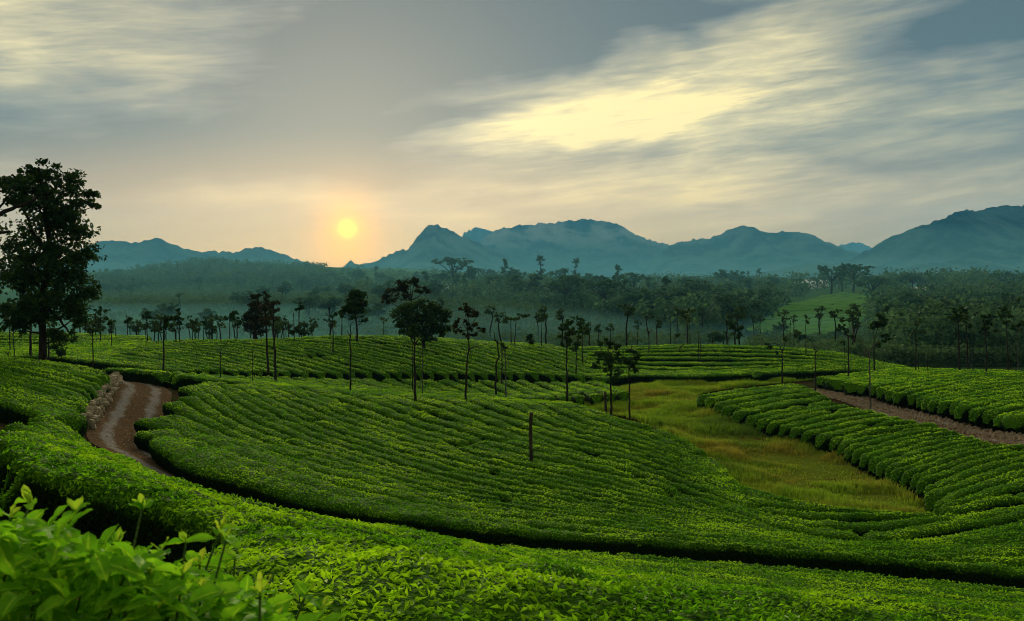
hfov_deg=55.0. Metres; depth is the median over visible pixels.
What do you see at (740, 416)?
tea row
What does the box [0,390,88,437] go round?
tea row
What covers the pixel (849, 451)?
tea row
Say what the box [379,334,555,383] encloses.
tea row
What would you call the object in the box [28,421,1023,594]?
tea row
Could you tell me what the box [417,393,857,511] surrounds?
tea row
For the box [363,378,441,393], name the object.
tea row
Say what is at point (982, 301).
round tree
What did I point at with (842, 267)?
tall tree
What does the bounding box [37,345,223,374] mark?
tea row
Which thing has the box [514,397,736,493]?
tea row
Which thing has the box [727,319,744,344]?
round tree
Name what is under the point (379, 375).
tea row
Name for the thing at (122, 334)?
tea row
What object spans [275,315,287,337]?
shade tree
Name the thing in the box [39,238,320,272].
mountain
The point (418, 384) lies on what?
tea row
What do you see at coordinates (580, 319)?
shade tree
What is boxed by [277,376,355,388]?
tea row
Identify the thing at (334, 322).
shade tree
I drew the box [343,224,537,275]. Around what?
mountain
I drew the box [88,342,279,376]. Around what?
tea row
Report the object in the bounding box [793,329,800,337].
shade tree
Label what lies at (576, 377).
tea row
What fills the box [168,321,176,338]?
shade tree
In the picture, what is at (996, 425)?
tea row
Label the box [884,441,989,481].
tea row
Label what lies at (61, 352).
shade tree
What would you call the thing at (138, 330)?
shade tree
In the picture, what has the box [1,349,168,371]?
tea row
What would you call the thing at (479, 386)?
tea row
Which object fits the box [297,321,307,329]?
shade tree
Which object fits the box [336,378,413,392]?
tea row
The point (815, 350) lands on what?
dead tree
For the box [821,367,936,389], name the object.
tea row
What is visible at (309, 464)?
tea row
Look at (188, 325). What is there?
shade tree
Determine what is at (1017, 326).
shade tree
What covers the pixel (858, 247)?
mountain
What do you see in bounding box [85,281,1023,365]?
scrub
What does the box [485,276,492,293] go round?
tall tree
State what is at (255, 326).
round tree
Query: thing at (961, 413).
tea row
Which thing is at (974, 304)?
round tree
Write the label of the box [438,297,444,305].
shade tree
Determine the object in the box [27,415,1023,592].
tea row
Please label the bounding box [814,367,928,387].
tea row
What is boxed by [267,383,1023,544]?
tea row
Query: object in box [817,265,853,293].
spreading tree
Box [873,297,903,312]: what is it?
round tree
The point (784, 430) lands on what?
tea row
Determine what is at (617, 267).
tall tree
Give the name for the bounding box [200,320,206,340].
shade tree
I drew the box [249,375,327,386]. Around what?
tea row
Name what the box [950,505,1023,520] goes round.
tea row
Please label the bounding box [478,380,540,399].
tea row
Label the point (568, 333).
shade tree
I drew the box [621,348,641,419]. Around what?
round tree
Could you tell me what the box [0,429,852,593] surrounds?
tea row
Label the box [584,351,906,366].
tea row
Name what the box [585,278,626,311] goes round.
spreading tree
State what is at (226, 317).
shade tree
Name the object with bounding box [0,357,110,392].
tea row
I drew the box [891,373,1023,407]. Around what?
tea row
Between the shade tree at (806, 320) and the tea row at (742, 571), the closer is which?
the tea row at (742, 571)
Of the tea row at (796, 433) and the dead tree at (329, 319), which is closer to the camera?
the tea row at (796, 433)
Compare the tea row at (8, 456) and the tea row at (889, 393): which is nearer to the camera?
the tea row at (8, 456)
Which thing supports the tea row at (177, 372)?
on the ground at (814, 293)
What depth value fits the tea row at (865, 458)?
49.28 m
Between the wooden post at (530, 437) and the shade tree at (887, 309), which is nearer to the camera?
the wooden post at (530, 437)
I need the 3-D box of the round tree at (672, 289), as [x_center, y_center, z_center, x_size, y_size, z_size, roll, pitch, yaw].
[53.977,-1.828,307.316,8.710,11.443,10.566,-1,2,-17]
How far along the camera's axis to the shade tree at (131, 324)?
176.58 m
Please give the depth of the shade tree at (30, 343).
76.61 m
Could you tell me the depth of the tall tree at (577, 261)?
579.00 m
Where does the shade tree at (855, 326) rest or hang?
on the ground at (814, 293)
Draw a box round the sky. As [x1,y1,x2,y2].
[0,0,1023,269]
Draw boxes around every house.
[792,281,813,289]
[805,280,828,287]
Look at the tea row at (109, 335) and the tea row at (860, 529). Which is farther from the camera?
the tea row at (109, 335)
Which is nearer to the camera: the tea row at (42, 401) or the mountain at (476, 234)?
the tea row at (42, 401)
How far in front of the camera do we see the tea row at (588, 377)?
95.75 m
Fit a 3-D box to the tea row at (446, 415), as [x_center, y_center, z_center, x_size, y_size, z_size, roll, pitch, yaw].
[1.531,6.818,48.589,4.784,2.930,37.716,-2,2,-44]
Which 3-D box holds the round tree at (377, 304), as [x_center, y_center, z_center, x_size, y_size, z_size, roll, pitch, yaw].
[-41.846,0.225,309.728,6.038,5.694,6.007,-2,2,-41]
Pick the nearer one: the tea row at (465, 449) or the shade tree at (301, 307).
the tea row at (465, 449)
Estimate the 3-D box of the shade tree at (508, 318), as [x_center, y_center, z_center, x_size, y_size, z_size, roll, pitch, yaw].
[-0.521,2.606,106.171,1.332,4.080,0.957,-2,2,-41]
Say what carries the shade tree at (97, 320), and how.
on the ground at (814, 293)
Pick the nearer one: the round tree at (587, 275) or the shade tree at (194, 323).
the shade tree at (194, 323)
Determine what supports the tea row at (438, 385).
on the ground at (814, 293)
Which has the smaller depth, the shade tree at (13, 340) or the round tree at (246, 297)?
the shade tree at (13, 340)
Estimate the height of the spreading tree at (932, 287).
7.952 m
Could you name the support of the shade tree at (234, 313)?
on the ground at (814, 293)
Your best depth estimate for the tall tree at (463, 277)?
465.72 m
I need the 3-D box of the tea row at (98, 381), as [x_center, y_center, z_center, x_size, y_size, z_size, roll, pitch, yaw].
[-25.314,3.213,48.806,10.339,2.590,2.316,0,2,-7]
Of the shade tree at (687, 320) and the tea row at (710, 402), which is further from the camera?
the shade tree at (687, 320)
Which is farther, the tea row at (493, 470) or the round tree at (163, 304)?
the round tree at (163, 304)
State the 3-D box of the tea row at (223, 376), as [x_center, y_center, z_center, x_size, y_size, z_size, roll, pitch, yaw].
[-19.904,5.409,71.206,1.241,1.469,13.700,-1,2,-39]
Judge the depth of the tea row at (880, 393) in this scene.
72.70 m
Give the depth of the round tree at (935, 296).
291.36 m
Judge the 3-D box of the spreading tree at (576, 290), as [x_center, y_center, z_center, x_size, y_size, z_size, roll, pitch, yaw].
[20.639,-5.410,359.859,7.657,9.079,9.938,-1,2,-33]
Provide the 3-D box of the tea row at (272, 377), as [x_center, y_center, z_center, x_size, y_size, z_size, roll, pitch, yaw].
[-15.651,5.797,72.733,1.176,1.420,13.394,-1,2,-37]
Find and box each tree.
[0,158,106,360]
[0,173,37,319]
[3,312,11,350]
[9,329,15,356]
[16,293,33,355]
[47,321,67,359]
[86,319,102,367]
[93,309,101,334]
[96,306,110,339]
[96,317,106,328]
[98,282,110,288]
[106,319,115,345]
[112,269,123,274]
[113,283,126,292]
[124,315,132,334]
[128,321,133,334]
[132,321,143,334]
[139,307,159,320]
[140,311,152,340]
[141,322,150,334]
[145,320,158,341]
[150,313,163,340]
[150,315,173,370]
[154,302,167,315]
[158,302,181,315]
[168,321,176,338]
[174,308,183,341]
[184,323,192,337]
[186,315,202,339]
[191,322,200,338]
[192,276,202,288]
[196,308,217,320]
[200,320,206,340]
[203,314,215,338]
[204,325,211,338]
[205,317,216,338]
[207,324,216,338]
[215,314,225,339]
[217,339,230,377]
[223,315,234,338]
[229,291,244,302]
[229,310,242,338]
[230,319,239,338]
[239,293,256,308]
[239,299,272,339]
[249,293,272,375]
[252,351,255,380]
[255,286,271,298]
[263,291,280,380]
[270,321,281,334]
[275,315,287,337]
[276,281,293,296]
[280,320,291,336]
[292,297,302,319]
[294,302,305,336]
[296,297,316,317]
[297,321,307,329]
[300,322,310,335]
[304,297,312,318]
[305,290,322,309]
[308,317,319,333]
[308,325,317,336]
[309,295,321,312]
[315,299,335,318]
[321,285,332,291]
[321,296,344,316]
[323,318,336,334]
[325,305,337,334]
[329,312,337,351]
[336,285,350,295]
[337,288,369,341]
[338,282,351,294]
[339,305,372,327]
[346,270,364,277]
[347,322,352,389]
[353,270,366,278]
[370,285,386,296]
[370,306,386,319]
[372,302,385,315]
[375,272,385,279]
[380,316,386,334]
[381,276,432,311]
[388,298,453,347]
[404,323,423,401]
[412,345,412,389]
[420,271,429,282]
[422,346,422,392]
[426,279,444,289]
[431,256,474,286]
[431,270,451,289]
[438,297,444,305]
[450,274,462,290]
[452,302,485,400]
[462,275,468,287]
[463,266,478,282]
[477,268,497,281]
[483,275,501,280]
[484,305,495,339]
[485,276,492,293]
[493,311,508,339]
[493,333,500,394]
[500,259,508,276]
[500,342,507,396]
[501,340,502,383]
[502,316,512,342]
[505,274,521,295]
[507,269,525,279]
[512,313,529,344]
[521,273,553,291]
[525,334,534,344]
[534,314,547,345]
[536,255,545,275]
[537,306,547,344]
[544,275,584,305]
[548,268,568,275]
[554,308,564,342]
[557,318,579,401]
[559,285,580,297]
[563,277,593,297]
[570,315,585,340]
[571,257,579,276]
[571,329,585,373]
[576,321,589,362]
[581,273,593,280]
[584,322,591,345]
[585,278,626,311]
[588,289,618,298]
[590,274,628,296]
[591,338,624,414]
[593,324,601,339]
[605,323,613,340]
[615,264,623,280]
[617,304,635,345]
[619,291,658,303]
[620,279,629,293]
[621,272,645,286]
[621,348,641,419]
[633,320,641,343]
[642,310,654,343]
[643,275,651,286]
[643,300,660,313]
[655,318,661,344]
[660,275,670,295]
[664,288,701,299]
[669,282,706,291]
[670,287,694,299]
[672,306,680,333]
[674,277,687,286]
[679,308,695,343]
[684,313,691,343]
[697,306,705,332]
[700,283,715,294]
[706,331,719,344]
[712,269,733,281]
[712,293,769,331]
[713,330,732,343]
[725,313,735,344]
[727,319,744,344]
[728,270,745,285]
[732,288,772,313]
[733,306,747,344]
[736,278,761,287]
[751,315,757,334]
[757,315,765,333]
[763,277,780,286]
[764,336,788,383]
[772,321,791,331]
[777,309,789,343]
[790,315,797,330]
[792,331,807,341]
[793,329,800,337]
[804,314,810,352]
[813,345,824,391]
[814,306,825,338]
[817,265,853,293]
[828,309,842,340]
[836,316,854,375]
[837,263,845,291]
[837,263,874,291]
[840,341,844,373]
[845,303,860,333]
[845,318,860,344]
[846,310,861,348]
[851,276,891,296]
[854,337,876,409]
[860,274,879,286]
[867,312,892,370]
[871,311,916,335]
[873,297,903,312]
[883,306,889,312]
[894,292,926,306]
[902,273,922,286]
[910,318,926,369]
[913,301,958,323]
[916,283,936,290]
[916,293,938,298]
[938,298,977,309]
[947,306,968,369]
[952,286,980,299]
[954,303,979,308]
[960,309,1004,321]
[961,314,972,369]
[974,299,991,308]
[977,313,999,371]
[989,271,1011,281]
[991,296,1023,311]
[996,306,1014,369]
[1010,320,1023,369]
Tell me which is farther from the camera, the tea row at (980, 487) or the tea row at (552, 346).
the tea row at (552, 346)
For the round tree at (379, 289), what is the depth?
399.67 m
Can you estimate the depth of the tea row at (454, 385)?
78.49 m
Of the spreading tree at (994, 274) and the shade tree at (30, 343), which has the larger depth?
the spreading tree at (994, 274)
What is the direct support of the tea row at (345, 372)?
on the ground at (814, 293)
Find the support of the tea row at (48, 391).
on the ground at (814, 293)
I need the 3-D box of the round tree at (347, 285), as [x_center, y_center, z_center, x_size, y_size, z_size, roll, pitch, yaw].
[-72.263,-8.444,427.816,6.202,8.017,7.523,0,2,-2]
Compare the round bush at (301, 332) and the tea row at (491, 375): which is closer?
the tea row at (491, 375)
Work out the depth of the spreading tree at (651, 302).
281.85 m
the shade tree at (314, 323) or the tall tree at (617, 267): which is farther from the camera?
the tall tree at (617, 267)
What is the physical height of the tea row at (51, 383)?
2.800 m
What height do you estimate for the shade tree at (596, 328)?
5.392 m
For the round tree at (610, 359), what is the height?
5.279 m
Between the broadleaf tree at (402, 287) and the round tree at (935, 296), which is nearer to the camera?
the broadleaf tree at (402, 287)
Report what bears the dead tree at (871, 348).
on the ground at (814, 293)
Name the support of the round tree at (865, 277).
on the ground at (814, 293)
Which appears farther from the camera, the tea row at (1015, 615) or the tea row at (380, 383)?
the tea row at (380, 383)
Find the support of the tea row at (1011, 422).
on the ground at (814, 293)
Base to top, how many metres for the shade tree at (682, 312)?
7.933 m
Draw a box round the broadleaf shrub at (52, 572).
[0,484,350,620]
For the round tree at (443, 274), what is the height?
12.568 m
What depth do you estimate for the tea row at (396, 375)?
88.23 m
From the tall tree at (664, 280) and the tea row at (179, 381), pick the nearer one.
the tea row at (179, 381)
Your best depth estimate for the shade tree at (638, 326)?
192.00 m
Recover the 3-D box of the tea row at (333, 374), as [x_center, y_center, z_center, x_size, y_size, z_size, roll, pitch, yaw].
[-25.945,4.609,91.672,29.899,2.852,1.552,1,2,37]
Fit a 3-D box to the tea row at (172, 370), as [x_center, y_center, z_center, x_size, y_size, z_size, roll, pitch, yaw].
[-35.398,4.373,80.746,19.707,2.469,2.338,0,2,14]
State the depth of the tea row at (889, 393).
71.76 m
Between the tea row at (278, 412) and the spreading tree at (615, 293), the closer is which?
the tea row at (278, 412)
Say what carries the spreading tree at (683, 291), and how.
on the ground at (814, 293)
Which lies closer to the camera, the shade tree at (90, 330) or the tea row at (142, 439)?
the tea row at (142, 439)
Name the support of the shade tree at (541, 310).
on the ground at (814, 293)
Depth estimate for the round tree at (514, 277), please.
422.04 m
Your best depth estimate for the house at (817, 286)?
596.84 m
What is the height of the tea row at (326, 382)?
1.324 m
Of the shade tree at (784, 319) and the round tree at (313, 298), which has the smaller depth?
the shade tree at (784, 319)
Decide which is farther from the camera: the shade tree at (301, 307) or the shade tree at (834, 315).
the shade tree at (834, 315)
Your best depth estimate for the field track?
56.12 m
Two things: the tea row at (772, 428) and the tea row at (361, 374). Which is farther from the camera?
the tea row at (361, 374)
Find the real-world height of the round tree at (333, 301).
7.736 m
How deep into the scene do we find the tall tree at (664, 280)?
339.53 m
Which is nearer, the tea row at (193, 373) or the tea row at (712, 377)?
the tea row at (193, 373)
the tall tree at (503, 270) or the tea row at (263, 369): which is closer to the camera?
the tea row at (263, 369)
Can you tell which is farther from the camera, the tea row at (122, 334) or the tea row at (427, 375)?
the tea row at (122, 334)
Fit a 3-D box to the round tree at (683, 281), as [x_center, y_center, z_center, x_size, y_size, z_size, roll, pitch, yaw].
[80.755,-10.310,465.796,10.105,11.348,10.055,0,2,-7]
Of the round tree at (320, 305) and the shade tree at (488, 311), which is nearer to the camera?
the shade tree at (488, 311)
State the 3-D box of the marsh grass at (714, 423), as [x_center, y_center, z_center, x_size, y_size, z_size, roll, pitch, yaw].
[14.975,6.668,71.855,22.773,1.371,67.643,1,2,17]
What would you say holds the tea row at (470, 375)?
on the ground at (814, 293)
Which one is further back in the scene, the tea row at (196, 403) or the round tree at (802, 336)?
the round tree at (802, 336)
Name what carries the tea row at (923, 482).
on the ground at (814, 293)
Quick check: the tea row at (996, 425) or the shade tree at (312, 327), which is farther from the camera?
the shade tree at (312, 327)
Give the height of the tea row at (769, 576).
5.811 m
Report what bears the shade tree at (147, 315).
on the ground at (814, 293)
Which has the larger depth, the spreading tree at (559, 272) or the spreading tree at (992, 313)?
the spreading tree at (559, 272)
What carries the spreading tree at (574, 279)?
on the ground at (814, 293)
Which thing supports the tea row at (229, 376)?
on the ground at (814, 293)
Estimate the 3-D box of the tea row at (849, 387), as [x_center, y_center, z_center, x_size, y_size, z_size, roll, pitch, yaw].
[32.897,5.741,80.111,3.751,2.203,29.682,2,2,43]
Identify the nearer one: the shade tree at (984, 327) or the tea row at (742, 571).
the tea row at (742, 571)
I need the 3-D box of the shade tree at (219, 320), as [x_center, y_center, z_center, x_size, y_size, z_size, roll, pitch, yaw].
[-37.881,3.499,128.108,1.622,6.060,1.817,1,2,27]
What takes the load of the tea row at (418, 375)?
on the ground at (814, 293)
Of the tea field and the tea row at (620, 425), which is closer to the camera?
the tea row at (620, 425)
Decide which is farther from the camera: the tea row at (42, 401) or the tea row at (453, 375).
the tea row at (453, 375)
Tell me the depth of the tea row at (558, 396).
77.83 m
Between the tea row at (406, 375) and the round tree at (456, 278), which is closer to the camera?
the tea row at (406, 375)
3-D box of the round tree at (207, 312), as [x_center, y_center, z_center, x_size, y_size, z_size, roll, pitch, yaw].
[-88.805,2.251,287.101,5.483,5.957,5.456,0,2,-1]
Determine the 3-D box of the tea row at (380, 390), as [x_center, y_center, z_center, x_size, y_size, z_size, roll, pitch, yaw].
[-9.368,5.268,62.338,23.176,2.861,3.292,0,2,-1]
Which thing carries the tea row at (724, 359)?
on the ground at (814, 293)
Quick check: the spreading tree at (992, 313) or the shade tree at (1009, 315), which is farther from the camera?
the spreading tree at (992, 313)
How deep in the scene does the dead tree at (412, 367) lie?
72.15 m
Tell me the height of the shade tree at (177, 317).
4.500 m
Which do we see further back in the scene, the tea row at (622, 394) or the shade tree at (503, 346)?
the tea row at (622, 394)
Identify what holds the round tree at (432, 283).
on the ground at (814, 293)
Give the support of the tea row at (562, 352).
on the ground at (814, 293)
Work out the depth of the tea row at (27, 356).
76.63 m
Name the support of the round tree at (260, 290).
on the ground at (814, 293)
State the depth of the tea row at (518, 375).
93.33 m
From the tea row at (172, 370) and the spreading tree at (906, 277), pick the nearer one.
the tea row at (172, 370)
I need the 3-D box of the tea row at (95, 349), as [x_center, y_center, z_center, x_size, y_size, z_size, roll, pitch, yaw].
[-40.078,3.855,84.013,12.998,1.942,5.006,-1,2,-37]
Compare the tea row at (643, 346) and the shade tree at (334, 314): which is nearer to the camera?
the shade tree at (334, 314)
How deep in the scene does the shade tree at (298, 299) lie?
292.36 m
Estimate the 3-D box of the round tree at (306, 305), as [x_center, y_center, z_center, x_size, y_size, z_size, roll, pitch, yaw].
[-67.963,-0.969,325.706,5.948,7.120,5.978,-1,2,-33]
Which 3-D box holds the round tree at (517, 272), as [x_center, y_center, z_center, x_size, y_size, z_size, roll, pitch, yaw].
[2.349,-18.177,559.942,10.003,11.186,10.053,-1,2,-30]
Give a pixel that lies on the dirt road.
(132, 404)
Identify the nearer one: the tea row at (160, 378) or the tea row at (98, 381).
the tea row at (98, 381)
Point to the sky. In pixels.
(333, 132)
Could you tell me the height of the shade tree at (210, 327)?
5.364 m
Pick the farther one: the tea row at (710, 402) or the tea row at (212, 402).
the tea row at (710, 402)
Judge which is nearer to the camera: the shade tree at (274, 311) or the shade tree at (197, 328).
the shade tree at (274, 311)
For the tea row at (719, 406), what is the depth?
65.12 m
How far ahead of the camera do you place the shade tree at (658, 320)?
170.85 m
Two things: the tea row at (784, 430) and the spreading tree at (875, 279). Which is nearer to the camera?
the tea row at (784, 430)
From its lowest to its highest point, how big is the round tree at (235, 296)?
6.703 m
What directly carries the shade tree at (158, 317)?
on the ground at (814, 293)
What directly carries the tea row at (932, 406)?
on the ground at (814, 293)
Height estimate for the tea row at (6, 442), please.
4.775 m
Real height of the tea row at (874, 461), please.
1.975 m
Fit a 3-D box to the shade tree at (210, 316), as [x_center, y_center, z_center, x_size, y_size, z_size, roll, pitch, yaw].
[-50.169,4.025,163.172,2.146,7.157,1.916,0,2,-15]
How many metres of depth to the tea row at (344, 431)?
41.03 m
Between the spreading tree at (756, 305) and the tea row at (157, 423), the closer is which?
the tea row at (157, 423)
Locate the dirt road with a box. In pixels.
[86,382,174,476]
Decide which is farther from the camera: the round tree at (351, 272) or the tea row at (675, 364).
the round tree at (351, 272)
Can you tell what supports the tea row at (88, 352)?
on the ground at (814, 293)
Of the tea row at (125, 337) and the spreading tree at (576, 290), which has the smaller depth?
the tea row at (125, 337)
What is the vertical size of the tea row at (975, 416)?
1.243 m
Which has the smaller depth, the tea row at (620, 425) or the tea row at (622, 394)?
the tea row at (620, 425)
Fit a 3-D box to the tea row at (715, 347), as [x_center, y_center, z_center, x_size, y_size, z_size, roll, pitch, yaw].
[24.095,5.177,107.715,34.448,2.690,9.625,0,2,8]
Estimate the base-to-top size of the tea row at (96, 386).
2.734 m
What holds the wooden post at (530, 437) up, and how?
on the ground at (814, 293)
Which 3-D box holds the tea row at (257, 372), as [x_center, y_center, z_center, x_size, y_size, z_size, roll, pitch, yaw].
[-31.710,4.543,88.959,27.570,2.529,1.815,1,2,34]
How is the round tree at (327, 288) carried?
on the ground at (814, 293)
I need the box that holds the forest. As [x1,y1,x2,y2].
[84,255,1023,349]
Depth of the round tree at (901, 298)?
275.62 m
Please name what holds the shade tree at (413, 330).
on the ground at (814, 293)
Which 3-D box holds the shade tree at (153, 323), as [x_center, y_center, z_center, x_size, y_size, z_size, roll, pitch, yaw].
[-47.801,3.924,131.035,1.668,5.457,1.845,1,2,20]
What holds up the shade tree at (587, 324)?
on the ground at (814, 293)
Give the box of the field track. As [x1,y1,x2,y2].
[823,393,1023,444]
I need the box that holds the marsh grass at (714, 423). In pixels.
[571,376,932,512]
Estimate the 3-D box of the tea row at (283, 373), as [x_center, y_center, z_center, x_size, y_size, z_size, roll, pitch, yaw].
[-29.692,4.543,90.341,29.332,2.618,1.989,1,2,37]
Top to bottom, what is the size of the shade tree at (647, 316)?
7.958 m
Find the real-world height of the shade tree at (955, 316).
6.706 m
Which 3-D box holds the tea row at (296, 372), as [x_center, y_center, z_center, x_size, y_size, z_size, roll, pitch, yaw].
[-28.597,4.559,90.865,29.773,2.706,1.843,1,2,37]
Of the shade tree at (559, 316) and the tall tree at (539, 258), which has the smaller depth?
the shade tree at (559, 316)
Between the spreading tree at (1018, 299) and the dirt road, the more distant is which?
the spreading tree at (1018, 299)
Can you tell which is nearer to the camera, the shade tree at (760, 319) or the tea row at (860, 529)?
the tea row at (860, 529)
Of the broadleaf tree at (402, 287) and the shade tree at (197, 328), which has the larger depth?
the shade tree at (197, 328)
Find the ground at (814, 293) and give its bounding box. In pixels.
[0,263,1023,598]
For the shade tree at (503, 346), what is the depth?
66.13 m
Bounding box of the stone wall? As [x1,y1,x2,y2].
[81,372,123,428]
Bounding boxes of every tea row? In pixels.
[0,332,150,339]
[0,334,145,340]
[0,337,145,342]
[0,340,140,344]
[0,342,137,347]
[0,344,139,349]
[0,346,130,350]
[0,348,124,354]
[0,348,180,372]
[0,350,121,356]
[0,352,111,358]
[0,354,109,361]
[0,356,111,380]
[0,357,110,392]
[0,359,103,385]
[0,361,103,397]
[0,364,97,399]
[0,368,91,402]
[0,371,88,405]
[0,375,88,406]
[0,378,87,413]
[0,382,79,411]
[0,384,77,412]
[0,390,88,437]
[0,394,86,434]
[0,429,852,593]
[0,434,1023,610]
[0,447,1023,620]
[0,454,948,620]
[0,461,816,620]
[1,331,151,340]
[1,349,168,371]
[2,421,1023,599]
[4,346,195,372]
[4,442,1023,620]
[17,332,151,337]
[19,431,1023,608]
[21,346,209,374]
[22,430,1023,610]
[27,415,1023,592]
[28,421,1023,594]
[28,431,1023,603]
[29,424,1023,597]
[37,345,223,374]
[51,343,239,375]
[59,438,1023,606]
[63,343,254,376]
[70,342,262,377]
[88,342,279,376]
[98,341,290,377]
[102,367,172,387]
[108,341,309,378]
[126,340,325,378]
[133,417,1023,558]
[134,428,1023,567]
[141,340,343,379]
[148,436,1023,587]
[156,340,355,379]
[161,414,1023,554]
[162,400,1023,552]
[170,374,554,403]
[173,339,371,379]
[173,371,224,378]
[178,385,1023,550]
[178,395,1023,551]
[182,373,529,399]
[188,338,390,381]
[188,372,240,379]
[195,383,1023,547]
[199,339,401,381]
[200,372,276,382]
[202,381,1023,546]
[205,339,413,379]
[213,338,421,381]
[214,381,1023,545]
[218,374,289,383]
[230,339,449,381]
[230,384,1023,544]
[233,375,311,385]
[234,339,434,379]
[238,382,1022,544]
[243,338,458,381]
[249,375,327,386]
[249,382,1023,544]
[259,337,475,382]
[262,375,335,387]
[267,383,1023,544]
[276,384,1023,543]
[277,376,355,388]
[283,337,487,381]
[292,377,368,389]
[301,335,500,382]
[304,386,1023,541]
[305,377,386,391]
[321,334,512,380]
[321,377,399,391]
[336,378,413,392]
[336,388,980,536]
[343,334,525,381]
[349,378,423,392]
[359,389,935,523]
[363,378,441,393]
[365,335,538,383]
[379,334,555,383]
[382,378,456,394]
[393,391,900,512]
[398,335,568,382]
[402,379,463,395]
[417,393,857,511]
[420,379,487,395]
[433,337,597,381]
[437,338,586,383]
[438,379,504,397]
[440,337,604,376]
[457,379,523,398]
[458,395,817,511]
[468,395,778,502]
[469,339,606,373]
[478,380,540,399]
[481,340,609,372]
[498,397,743,498]
[499,380,555,400]
[512,342,616,372]
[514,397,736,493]
[515,379,570,401]
[520,342,621,373]
[534,381,584,404]
[537,399,743,493]
[550,381,602,404]
[550,400,744,493]
[568,343,907,366]
[568,381,616,401]
[577,345,900,365]
[577,347,901,365]
[581,355,899,366]
[583,363,892,370]
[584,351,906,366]
[585,380,628,401]
[588,360,895,367]
[591,367,901,376]
[592,367,886,386]
[594,365,898,372]
[696,383,798,407]
[703,385,808,408]
[713,388,813,412]
[721,390,820,417]
[731,394,829,423]
[745,400,837,428]
[756,404,848,433]
[766,407,861,437]
[777,409,874,437]
[788,412,887,441]
[799,416,902,446]
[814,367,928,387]
[815,419,918,452]
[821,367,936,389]
[826,368,952,391]
[828,422,939,452]
[836,426,937,457]
[841,368,982,395]
[843,427,947,462]
[851,430,958,466]
[856,369,994,396]
[858,434,965,470]
[867,436,976,475]
[868,369,1012,398]
[874,438,981,479]
[876,370,1022,401]
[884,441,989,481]
[885,371,1023,404]
[890,443,1009,486]
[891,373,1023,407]
[899,443,1023,490]
[906,375,1023,409]
[909,448,1023,496]
[915,377,1023,411]
[915,450,1023,500]
[921,381,1023,413]
[923,455,1023,503]
[924,462,1023,512]
[927,383,1023,415]
[933,468,1023,515]
[937,386,1023,417]
[939,477,1023,513]
[940,492,1023,515]
[948,389,1023,419]
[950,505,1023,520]
[953,392,1023,422]
[968,397,1023,426]
[981,402,1023,428]
[992,408,1023,431]
[1000,412,1023,433]
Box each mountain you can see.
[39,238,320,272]
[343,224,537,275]
[462,227,492,241]
[479,219,668,278]
[640,225,859,280]
[749,258,1023,285]
[835,205,1023,268]
[839,242,871,252]
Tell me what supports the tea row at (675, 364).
on the ground at (814, 293)
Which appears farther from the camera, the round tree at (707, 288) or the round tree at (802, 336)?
the round tree at (707, 288)
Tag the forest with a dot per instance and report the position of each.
(943, 331)
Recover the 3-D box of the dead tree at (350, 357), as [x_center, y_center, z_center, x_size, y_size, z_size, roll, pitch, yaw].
[-10.112,3.385,61.451,0.404,5.352,0.189,-1,2,-21]
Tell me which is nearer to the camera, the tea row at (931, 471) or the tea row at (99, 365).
the tea row at (931, 471)
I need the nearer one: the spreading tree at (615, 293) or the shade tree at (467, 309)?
the shade tree at (467, 309)
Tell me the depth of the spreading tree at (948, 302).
226.17 m
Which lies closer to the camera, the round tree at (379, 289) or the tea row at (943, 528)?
the tea row at (943, 528)
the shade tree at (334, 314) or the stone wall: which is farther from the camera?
the shade tree at (334, 314)
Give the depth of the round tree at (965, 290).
319.06 m
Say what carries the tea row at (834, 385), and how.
on the ground at (814, 293)
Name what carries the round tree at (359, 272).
on the ground at (814, 293)
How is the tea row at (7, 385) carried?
on the ground at (814, 293)
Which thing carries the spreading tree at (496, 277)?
on the ground at (814, 293)
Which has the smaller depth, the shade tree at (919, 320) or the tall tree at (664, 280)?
the shade tree at (919, 320)
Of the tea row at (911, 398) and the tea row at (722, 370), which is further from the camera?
the tea row at (722, 370)
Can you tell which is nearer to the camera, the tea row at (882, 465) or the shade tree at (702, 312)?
the tea row at (882, 465)
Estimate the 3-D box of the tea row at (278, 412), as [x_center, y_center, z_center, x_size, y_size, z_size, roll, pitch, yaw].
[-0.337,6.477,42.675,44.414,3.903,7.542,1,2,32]
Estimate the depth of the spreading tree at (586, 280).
384.84 m
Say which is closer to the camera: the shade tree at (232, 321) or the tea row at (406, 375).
the tea row at (406, 375)
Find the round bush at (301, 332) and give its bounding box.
[289,326,312,336]
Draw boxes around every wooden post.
[529,412,532,460]
[604,392,606,412]
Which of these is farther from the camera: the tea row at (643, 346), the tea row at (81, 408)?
the tea row at (643, 346)
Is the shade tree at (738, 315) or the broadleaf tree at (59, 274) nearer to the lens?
the broadleaf tree at (59, 274)
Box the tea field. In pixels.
[744,292,870,338]
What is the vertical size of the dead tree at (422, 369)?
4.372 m
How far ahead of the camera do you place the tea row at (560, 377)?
93.86 m
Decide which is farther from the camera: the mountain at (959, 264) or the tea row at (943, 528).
the mountain at (959, 264)
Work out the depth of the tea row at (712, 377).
87.80 m
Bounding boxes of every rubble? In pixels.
[87,380,171,456]
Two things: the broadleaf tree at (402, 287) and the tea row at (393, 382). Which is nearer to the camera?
the tea row at (393, 382)

